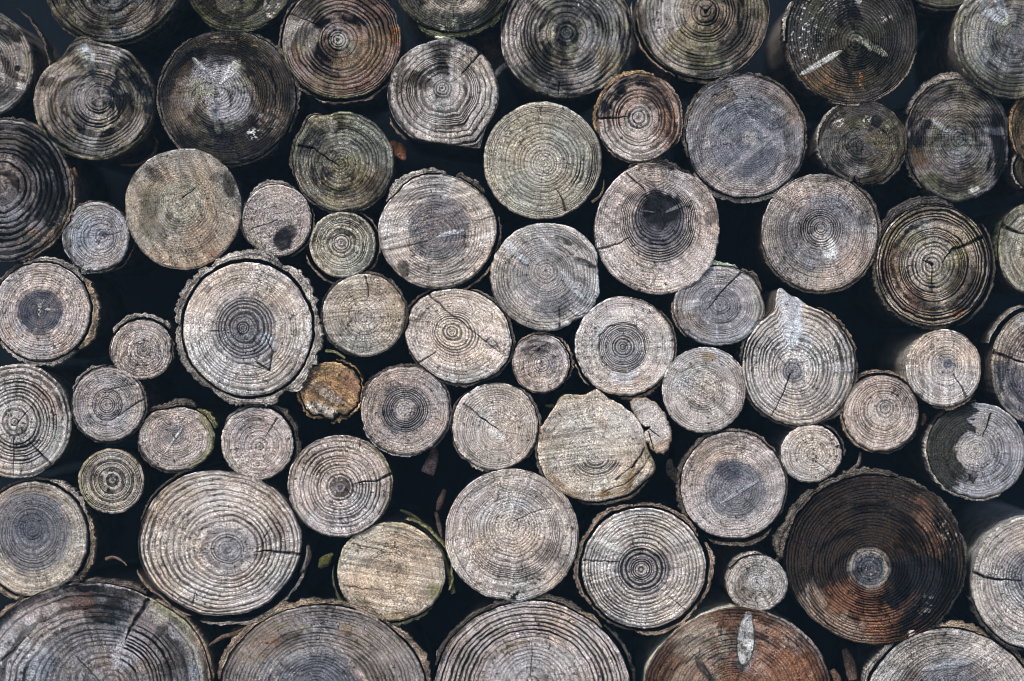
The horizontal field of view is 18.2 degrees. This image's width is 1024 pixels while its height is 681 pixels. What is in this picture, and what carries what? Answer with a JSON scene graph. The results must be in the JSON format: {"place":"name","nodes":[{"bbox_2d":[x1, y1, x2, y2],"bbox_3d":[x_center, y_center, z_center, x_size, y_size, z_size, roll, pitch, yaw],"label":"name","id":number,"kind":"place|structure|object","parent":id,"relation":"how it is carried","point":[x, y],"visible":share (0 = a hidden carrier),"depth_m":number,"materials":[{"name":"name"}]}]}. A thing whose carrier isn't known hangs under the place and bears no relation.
{"place":"outdoors","nodes":[
{"label":"outdoors","id":0,"kind":"place"},
{"bbox_2d":[0,0,1023,680],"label":"background","id":1,"kind":"structure","parent":0,"point":[156,290],"depth_m":4.56},
{"bbox_2d":[921,413,926,425],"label":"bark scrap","id":2,"kind":"object","parent":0,"point":[924,418],"visible":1,"depth_m":4.01,"materials":[{"name":"brown wood"}]},
{"label":"ground","id":3,"kind":"structure","parent":0,"visible":0},
{"bbox_2d":[0,562,236,680],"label":"log","id":4,"kind":"object","parent":3,"relation":"on","point":[116,622],"visible":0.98,"depth_m":3.99,"materials":[{"name":"grey wood"}]},
{"bbox_2d":[0,470,124,601],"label":"log","id":5,"kind":"object","parent":4,"relation":"on","point":[57,530],"visible":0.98,"depth_m":3.99,"materials":[{"name":"grey wood"}]},
{"bbox_2d":[0,363,104,477],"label":"log","id":6,"kind":"object","parent":5,"relation":"on","point":[40,432],"visible":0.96,"depth_m":3.99,"materials":[{"name":"grey wood"}]},
{"bbox_2d":[0,256,127,366],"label":"log","id":7,"kind":"object","parent":6,"relation":"on","point":[62,314],"visible":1,"depth_m":3.99,"materials":[{"name":"grey wood"}]},
{"bbox_2d":[0,116,111,265],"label":"log","id":8,"kind":"object","parent":7,"relation":"on","point":[44,191],"visible":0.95,"depth_m":3.99,"materials":[{"name":"grey wood"}]},
{"bbox_2d":[0,8,61,130],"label":"log","id":9,"kind":"object","parent":8,"relation":"on","point":[27,58],"visible":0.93,"depth_m":4.00,"materials":[{"name":"grey wood"}]},
{"bbox_2d":[33,36,177,174],"bbox_3d":[-0.521,-0.303,4.204,0.153,0.154,0.431,0,0,0],"label":"log","id":10,"kind":"object","parent":8,"relation":"on","point":[94,102],"visible":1,"depth_m":3.99,"materials":[{"name":"grey wood"}]},
{"bbox_2d":[46,0,210,68],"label":"log","id":11,"kind":"object","parent":10,"relation":"on","point":[152,34],"visible":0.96,"depth_m":4.00,"materials":[{"name":"grey wood"}]},
{"bbox_2d":[81,265,87,273],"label":"bark scrap","id":12,"kind":"object","parent":7,"relation":"on","point":[84,269],"visible":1,"depth_m":3.99,"materials":[{"name":"grey wood"}]},
{"bbox_2d":[62,200,158,275],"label":"log","id":13,"kind":"object","parent":7,"relation":"on","point":[97,237],"visible":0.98,"depth_m":4.00,"materials":[{"name":"grey wood"}]},
{"bbox_2d":[78,442,177,513],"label":"log","id":14,"kind":"object","parent":5,"relation":"on","point":[120,479],"visible":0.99,"depth_m":3.99,"materials":[{"name":"grey wood"}]},
{"bbox_2d":[71,365,176,443],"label":"log","id":15,"kind":"object","parent":14,"relation":"on","point":[113,404],"visible":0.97,"depth_m":3.99,"materials":[{"name":"grey wood"}]},
{"bbox_2d":[109,312,188,379],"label":"log","id":16,"kind":"object","parent":15,"relation":"on","point":[144,349],"visible":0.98,"depth_m":4.00,"materials":[{"name":"grey wood"}]},
{"bbox_2d":[105,556,126,565],"bbox_3d":[-0.495,0.275,4.002,0.029,0.012,0.011,0,0,0],"label":"twig","id":17,"kind":"object","parent":4,"relation":"on","point":[112,557],"visible":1,"depth_m":4.00,"materials":[{"name":"brown wood"}]},
{"bbox_2d":[208,624,250,646],"bbox_3d":[-0.352,0.369,4.001,0.062,0.033,0.009,0,0,0],"label":"bark scrap","id":18,"kind":"object","parent":4,"relation":"on","point":[227,635],"visible":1,"depth_m":4.00,"materials":[{"name":"wood"}]},
{"bbox_2d":[217,584,431,680],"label":"log","id":19,"kind":"object","parent":3,"relation":"on","point":[321,633],"visible":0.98,"depth_m":3.99,"materials":[{"name":"grey wood"}]},
{"bbox_2d":[137,462,318,625],"bbox_3d":[-0.362,0.259,4.196,0.214,0.196,0.431,0,0,0],"label":"log","id":20,"kind":"object","parent":19,"relation":"on","point":[222,539],"visible":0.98,"depth_m":3.99,"materials":[{"name":"grey wood"}]},
{"bbox_2d":[138,398,234,472],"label":"log","id":21,"kind":"object","parent":20,"relation":"on","point":[180,439],"visible":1,"depth_m":4.00,"materials":[{"name":"grey wood"}]},
{"bbox_2d":[221,403,311,479],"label":"log","id":22,"kind":"object","parent":20,"relation":"on","point":[262,442],"visible":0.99,"depth_m":4.00,"materials":[{"name":"grey wood"}]},
{"bbox_2d":[174,249,327,406],"bbox_3d":[-0.328,-0.015,4.188,0.189,0.198,0.407,0,0,0],"label":"log","id":23,"kind":"object","parent":22,"relation":"on","point":[248,329],"visible":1,"depth_m":3.99,"materials":[{"name":"grey wood"}]},
{"bbox_2d":[125,149,254,273],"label":"log","id":24,"kind":"object","parent":23,"relation":"on","point":[183,209],"visible":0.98,"depth_m":3.99,"materials":[{"name":"beige wood"}]},
{"bbox_2d":[120,136,158,166],"bbox_3d":[-0.468,-0.237,4.025,0.048,0.039,0.010,0,0,7],"label":"bark scrap","id":25,"kind":"object","parent":24,"relation":"on","point":[152,154],"visible":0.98,"depth_m":4.02,"materials":[{"name":"brown wood"}]},
{"bbox_2d":[156,30,311,177],"bbox_3d":[-0.354,-0.302,4.192,0.182,0.174,0.401,0,0,0],"label":"log","id":26,"kind":"object","parent":24,"relation":"on","point":[238,102],"visible":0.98,"depth_m":4.00,"materials":[{"name":"grey wood"}]},
{"bbox_2d":[189,0,299,44],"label":"log","id":27,"kind":"object","parent":26,"relation":"on","point":[263,18],"visible":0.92,"depth_m":4.01,"materials":[{"name":"grey wood"}]},
{"bbox_2d":[240,179,324,262],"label":"log","id":28,"kind":"object","parent":23,"relation":"on","point":[280,219],"visible":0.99,"depth_m":4.00,"materials":[{"name":"grey wood"}]},
{"bbox_2d":[299,545,311,573],"bbox_3d":[-0.258,0.274,3.999,0.016,0.036,0.008,0,0,0],"label":"bark scrap","id":29,"kind":"object","parent":20,"relation":"on","point":[309,557],"visible":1,"depth_m":4.00,"materials":[{"name":"grey wood"}]},
{"bbox_2d":[230,625,246,632],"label":"bark scrap","id":30,"kind":"object","parent":19,"relation":"on","point":[236,628],"visible":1,"depth_m":4.02,"materials":[{"name":"wood"}]},
{"bbox_2d":[332,507,453,626],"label":"log","id":31,"kind":"object","parent":19,"relation":"on","point":[391,567],"visible":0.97,"depth_m":3.99,"materials":[{"name":"beige wood"}]},
{"bbox_2d":[318,553,332,568],"bbox_3d":[-0.234,0.276,4.014,0.020,0.020,0.007,0,0,0],"label":"green leaf","id":32,"kind":"object","parent":31,"relation":"on","point":[325,560],"visible":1,"depth_m":4.01,"materials":[{"name":"green plant"}]},
{"bbox_2d":[287,428,401,536],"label":"log","id":33,"kind":"object","parent":31,"relation":"on","point":[344,483],"visible":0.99,"depth_m":3.99,"materials":[{"name":"grey wood"}]},
{"bbox_2d":[297,359,371,423],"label":"log","id":34,"kind":"object","parent":33,"relation":"on","point":[331,390],"visible":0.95,"depth_m":4.00,"materials":[{"name":"brown wood"}]},
{"bbox_2d":[325,350,344,358],"bbox_3d":[-0.221,0.017,3.995,0.026,0.012,0.004,0,0,-20],"label":"twig","id":35,"kind":"object","parent":34,"relation":"on","point":[337,353],"visible":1,"depth_m":4.00,"materials":[{"name":"green plant"}]},
{"bbox_2d":[320,271,411,356],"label":"log","id":36,"kind":"object","parent":34,"relation":"on","point":[363,314],"visible":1,"depth_m":3.99,"materials":[{"name":"beige wood"}]},
{"bbox_2d":[306,212,385,283],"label":"log","id":37,"kind":"object","parent":36,"relation":"on","point":[344,244],"visible":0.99,"depth_m":3.99,"materials":[{"name":"grey wood"}]},
{"bbox_2d":[289,111,402,220],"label":"log","id":38,"kind":"object","parent":37,"relation":"on","point":[347,161],"visible":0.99,"depth_m":3.99,"materials":[{"name":"grey wood"}]},
{"bbox_2d":[277,0,406,117],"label":"log","id":39,"kind":"object","parent":38,"relation":"on","point":[343,55],"visible":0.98,"depth_m":3.99,"materials":[{"name":"wood"}]},
{"bbox_2d":[361,363,453,456],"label":"log","id":40,"kind":"object","parent":33,"relation":"on","point":[406,411],"visible":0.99,"depth_m":3.99,"materials":[{"name":"grey wood"}]},
{"bbox_2d":[421,447,438,474],"bbox_3d":[-0.104,0.153,4.051,0.022,0.037,0.010,0,0,0],"label":"dry leaf","id":41,"kind":"object","parent":40,"relation":"attached to","point":[430,464],"visible":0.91,"depth_m":4.05,"materials":[{"name":"brown plant"}]},
{"bbox_2d":[400,509,455,593],"bbox_3d":[-0.105,0.264,4.006,0.071,0.106,0.010,0,0,0],"label":"strip","id":42,"kind":"object","parent":31,"relation":"hanging from","point":[435,541],"visible":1,"depth_m":4.01,"materials":[{"name":"green plant"}]},
{"bbox_2d":[434,511,442,536],"bbox_3d":[-0.092,0.231,4.024,0.010,0.033,0.008,0,0,0],"label":"bark scrap","id":43,"kind":"object","parent":31,"relation":"on","point":[438,524],"visible":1,"depth_m":4.02,"materials":[{"name":"wood"}]},
{"bbox_2d":[436,489,445,510],"bbox_3d":[-0.089,0.201,4.031,0.013,0.028,0.010,0,0,0],"label":"bark scrap","id":44,"kind":"object","parent":31,"relation":"on","point":[440,501],"visible":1,"depth_m":4.03,"materials":[{"name":"wood"}]},
{"bbox_2d":[435,583,635,680],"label":"log","id":45,"kind":"object","parent":3,"relation":"on","point":[559,632],"visible":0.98,"depth_m":3.99,"materials":[{"name":"grey wood"}]},
{"bbox_2d":[445,461,578,602],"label":"log","id":46,"kind":"object","parent":45,"relation":"on","point":[512,534],"visible":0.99,"depth_m":3.99,"materials":[{"name":"beige wood"}]},
{"bbox_2d":[449,380,541,471],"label":"log","id":47,"kind":"object","parent":46,"relation":"on","point":[494,426],"visible":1,"depth_m":3.99,"materials":[{"name":"grey wood"}]},
{"bbox_2d":[403,288,515,387],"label":"log","id":48,"kind":"object","parent":47,"relation":"on","point":[461,337],"visible":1,"depth_m":3.99,"materials":[{"name":"grey wood"}]},
{"bbox_2d":[378,167,501,290],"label":"log","id":49,"kind":"object","parent":48,"relation":"on","point":[437,228],"visible":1,"depth_m":3.99,"materials":[{"name":"grey wood"}]},
{"bbox_2d":[390,140,405,159],"bbox_3d":[-0.145,-0.241,4.062,0.023,0.026,0.011,0,0,0],"label":"dry leaf","id":50,"kind":"object","parent":49,"relation":"on","point":[399,149],"visible":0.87,"depth_m":4.06,"materials":[{"name":"brown plant"}]},
{"bbox_2d":[387,39,498,164],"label":"log","id":51,"kind":"object","parent":49,"relation":"on","point":[443,97],"visible":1,"depth_m":3.99,"materials":[{"name":"grey wood"}]},
{"bbox_2d":[398,0,508,52],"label":"log","id":52,"kind":"object","parent":51,"relation":"on","point":[465,21],"visible":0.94,"depth_m":4.00,"materials":[{"name":"grey wood"}]},
{"bbox_2d":[474,31,503,66],"bbox_3d":[-0.029,-0.374,4.100,0.038,0.046,0.007,0,0,0],"label":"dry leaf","id":53,"kind":"object","parent":51,"relation":"on","point":[489,46],"visible":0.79,"depth_m":4.10,"materials":[{"name":"plant"}]},
{"bbox_2d":[495,62,507,76],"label":"bark scrap","id":54,"kind":"object","parent":51,"relation":"on","point":[500,68],"visible":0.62,"depth_m":4.05,"materials":[{"name":"grey wood"}]},
{"bbox_2d":[512,331,574,393],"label":"log","id":55,"kind":"object","parent":47,"relation":"on","point":[540,363],"visible":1,"depth_m":4.00,"materials":[{"name":"grey wood"}]},
{"bbox_2d":[490,223,599,331],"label":"log","id":56,"kind":"object","parent":55,"relation":"on","point":[544,277],"visible":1,"depth_m":3.99,"materials":[{"name":"grey wood"}]},
{"bbox_2d":[484,101,601,226],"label":"log","id":57,"kind":"object","parent":56,"relation":"on","point":[542,162],"visible":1,"depth_m":3.99,"materials":[{"name":"beige wood"}]},
{"bbox_2d":[501,0,632,114],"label":"log","id":58,"kind":"object","parent":57,"relation":"on","point":[572,55],"visible":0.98,"depth_m":3.99,"materials":[{"name":"grey wood"}]},
{"bbox_2d":[633,583,830,680],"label":"log","id":59,"kind":"object","parent":3,"relation":"on","point":[719,634],"visible":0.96,"depth_m":3.97,"materials":[{"name":"brown wood"}]},
{"bbox_2d":[573,494,714,635],"bbox_3d":[0.165,0.286,4.197,0.179,0.168,0.422,0,0,0],"label":"log","id":60,"kind":"object","parent":59,"relation":"on","point":[642,561],"visible":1,"depth_m":3.99,"materials":[{"name":"grey wood"}]},
{"bbox_2d":[535,387,671,504],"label":"log","id":61,"kind":"object","parent":60,"relation":"on","point":[594,444],"visible":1,"depth_m":3.99,"materials":[{"name":"grey wood"}]},
{"bbox_2d":[570,296,676,400],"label":"log","id":62,"kind":"object","parent":61,"relation":"on","point":[622,346],"visible":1,"depth_m":3.99,"materials":[{"name":"grey wood"}]},
{"bbox_2d":[589,158,719,296],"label":"log","id":63,"kind":"object","parent":62,"relation":"on","point":[654,229],"visible":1,"depth_m":3.99,"materials":[{"name":"grey wood"}]},
{"bbox_2d":[591,180,603,202],"bbox_3d":[0.107,-0.186,3.998,0.017,0.029,0.008,0,0,0],"label":"twig","id":64,"kind":"object","parent":63,"relation":"on","point":[596,198],"visible":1,"depth_m":4.00,"materials":[{"name":"wood"}]},
{"bbox_2d":[592,70,683,175],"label":"log","id":65,"kind":"object","parent":63,"relation":"on","point":[637,117],"visible":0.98,"depth_m":3.99,"materials":[{"name":"wood"}]},
{"bbox_2d":[650,66,669,82],"bbox_3d":[0.188,-0.339,4.074,0.028,0.026,0.009,0,0,-20],"label":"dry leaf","id":66,"kind":"object","parent":65,"relation":"on","point":[656,72],"visible":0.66,"depth_m":4.07,"materials":[{"name":"plant"}]},
{"bbox_2d":[666,459,680,482],"bbox_3d":[0.204,0.165,4.033,0.020,0.031,0.009,0,0,0],"label":"bark scrap","id":67,"kind":"object","parent":61,"relation":"hanging from","point":[671,470],"visible":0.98,"depth_m":4.03,"materials":[{"name":"grey wood"}]},
{"bbox_2d":[707,538,787,610],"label":"log","id":68,"kind":"object","parent":59,"relation":"on","point":[753,576],"visible":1,"depth_m":3.98,"materials":[{"name":"grey wood"}]},
{"bbox_2d":[667,427,787,546],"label":"log","id":69,"kind":"object","parent":68,"relation":"on","point":[732,483],"visible":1,"depth_m":3.99,"materials":[{"name":"grey wood"}]},
{"bbox_2d":[652,347,746,432],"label":"log","id":70,"kind":"object","parent":69,"relation":"on","point":[701,390],"visible":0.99,"depth_m":3.99,"materials":[{"name":"grey wood"}]},
{"bbox_2d":[660,260,764,345],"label":"log","id":71,"kind":"object","parent":70,"relation":"on","point":[721,304],"visible":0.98,"depth_m":4.00,"materials":[{"name":"grey wood"}]},
{"bbox_2d":[775,549,785,561],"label":"bark scrap","id":72,"kind":"object","parent":68,"relation":"on","point":[778,559],"visible":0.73,"depth_m":4.02,"materials":[{"name":"grey wood"}]},
{"bbox_2d":[830,668,840,680],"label":"bark scrap","id":73,"kind":"object","parent":59,"relation":"on","point":[835,674],"visible":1,"depth_m":4.02,"materials":[{"name":"brown wood"}]},
{"bbox_2d":[834,614,1023,680],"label":"log","id":74,"kind":"object","parent":3,"relation":"on","point":[961,650],"visible":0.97,"depth_m":3.99,"materials":[{"name":"grey wood"}]},
{"bbox_2d":[842,648,856,680],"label":"bark scrap","id":75,"kind":"object","parent":74,"relation":"on","point":[850,666],"visible":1,"depth_m":4.03,"materials":[{"name":"wood"}]},
{"bbox_2d":[764,466,967,644],"bbox_3d":[0.447,0.268,4.189,0.245,0.223,0.410,0,0,0],"label":"log","id":76,"kind":"object","parent":74,"relation":"on","point":[874,556],"visible":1,"depth_m":3.99,"materials":[{"name":"brown wood"}]},
{"bbox_2d":[788,515,798,535],"bbox_3d":[0.351,0.236,4.011,0.032,0.039,0.007,0,0,0],"label":"bark scrap","id":77,"kind":"object","parent":76,"relation":"attached to","point":[794,521],"visible":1,"depth_m":4.01,"materials":[{"name":"black wood"}]},
{"bbox_2d":[757,420,845,482],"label":"log","id":78,"kind":"object","parent":76,"relation":"on","point":[810,453],"visible":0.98,"depth_m":3.99,"materials":[{"name":"grey wood"}]},
{"bbox_2d":[723,288,858,428],"bbox_3d":[0.359,0.023,4.207,0.148,0.176,0.444,0,0,0],"label":"log","id":79,"kind":"object","parent":78,"relation":"on","point":[794,357],"visible":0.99,"depth_m":3.99,"materials":[{"name":"grey wood"}]},
{"bbox_2d":[739,174,881,294],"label":"log","id":80,"kind":"object","parent":79,"relation":"on","point":[814,233],"visible":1,"depth_m":3.99,"materials":[{"name":"grey wood"}]},
{"bbox_2d":[671,72,807,209],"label":"log","id":81,"kind":"object","parent":80,"relation":"on","point":[742,140],"visible":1,"depth_m":3.99,"materials":[{"name":"grey wood"}]},
{"bbox_2d":[628,0,769,100],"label":"log","id":82,"kind":"object","parent":81,"relation":"on","point":[690,48],"visible":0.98,"depth_m":4.00,"materials":[{"name":"grey wood"}]},
{"bbox_2d":[796,100,907,187],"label":"log","id":83,"kind":"object","parent":80,"relation":"on","point":[863,143],"visible":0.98,"depth_m":4.00,"materials":[{"name":"grey wood"}]},
{"bbox_2d":[764,0,916,123],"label":"log","id":84,"kind":"object","parent":83,"relation":"on","point":[823,58],"visible":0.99,"depth_m":4.00,"materials":[{"name":"grey wood"}]},
{"bbox_2d":[850,452,860,469],"bbox_3d":[0.431,0.152,4.011,0.015,0.024,0.010,0,0,0],"label":"bark scrap","id":85,"kind":"object","parent":76,"relation":"on","point":[857,464],"visible":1,"depth_m":4.01,"materials":[{"name":"grey wood"}]},
{"bbox_2d":[820,369,918,453],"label":"log","id":86,"kind":"object","parent":76,"relation":"on","point":[879,414],"visible":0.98,"depth_m":3.99,"materials":[{"name":"grey wood"}]},
{"bbox_2d":[890,399,1023,500],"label":"log","id":87,"kind":"object","parent":76,"relation":"on","point":[968,450],"visible":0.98,"depth_m":3.99,"materials":[{"name":"grey wood"}]},
{"bbox_2d":[869,329,980,410],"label":"log","id":88,"kind":"object","parent":87,"relation":"on","point":[940,369],"visible":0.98,"depth_m":3.98,"materials":[{"name":"grey wood"}]},
{"bbox_2d":[847,196,995,329],"bbox_3d":[0.528,-0.097,4.194,0.156,0.169,0.408,0,0,0],"label":"log","id":89,"kind":"object","parent":88,"relation":"on","point":[932,267],"visible":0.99,"depth_m":4.00,"materials":[{"name":"brown wood"}]},
{"bbox_2d":[875,71,1008,212],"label":"log","id":90,"kind":"object","parent":89,"relation":"on","point":[955,124],"visible":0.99,"depth_m":4.00,"materials":[{"name":"grey wood"}]},
{"bbox_2d":[959,305,1023,421],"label":"log","id":91,"kind":"object","parent":87,"relation":"on","point":[997,340],"visible":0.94,"depth_m":4.00,"materials":[{"name":"grey wood"}]},
{"bbox_2d":[972,204,1023,295],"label":"log","id":92,"kind":"object","parent":91,"relation":"on","point":[1005,229],"visible":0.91,"depth_m":4.00,"materials":[{"name":"grey wood"}]},
{"bbox_2d":[977,152,1023,202],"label":"log","id":93,"kind":"object","parent":92,"relation":"on","point":[1009,184],"visible":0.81,"depth_m":4.09,"materials":[{"name":"black wood"}]},
{"bbox_2d":[1003,98,1023,159],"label":"log","id":94,"kind":"object","parent":93,"relation":"on","point":[1014,111],"visible":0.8,"depth_m":4.00,"materials":[{"name":"wood"}]},
{"bbox_2d":[914,0,1023,106],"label":"log","id":95,"kind":"object","parent":94,"relation":"on","point":[979,44],"visible":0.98,"depth_m":3.99,"materials":[{"name":"grey wood"}]},
{"bbox_2d":[912,0,963,34],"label":"log","id":96,"kind":"object","parent":95,"relation":"on","point":[929,14],"visible":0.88,"depth_m":4.03,"materials":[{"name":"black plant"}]},
{"bbox_2d":[951,500,1023,649],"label":"log","id":97,"kind":"object","parent":74,"relation":"on","point":[990,599],"visible":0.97,"depth_m":3.98,"materials":[{"name":"grey wood"}]}
]}

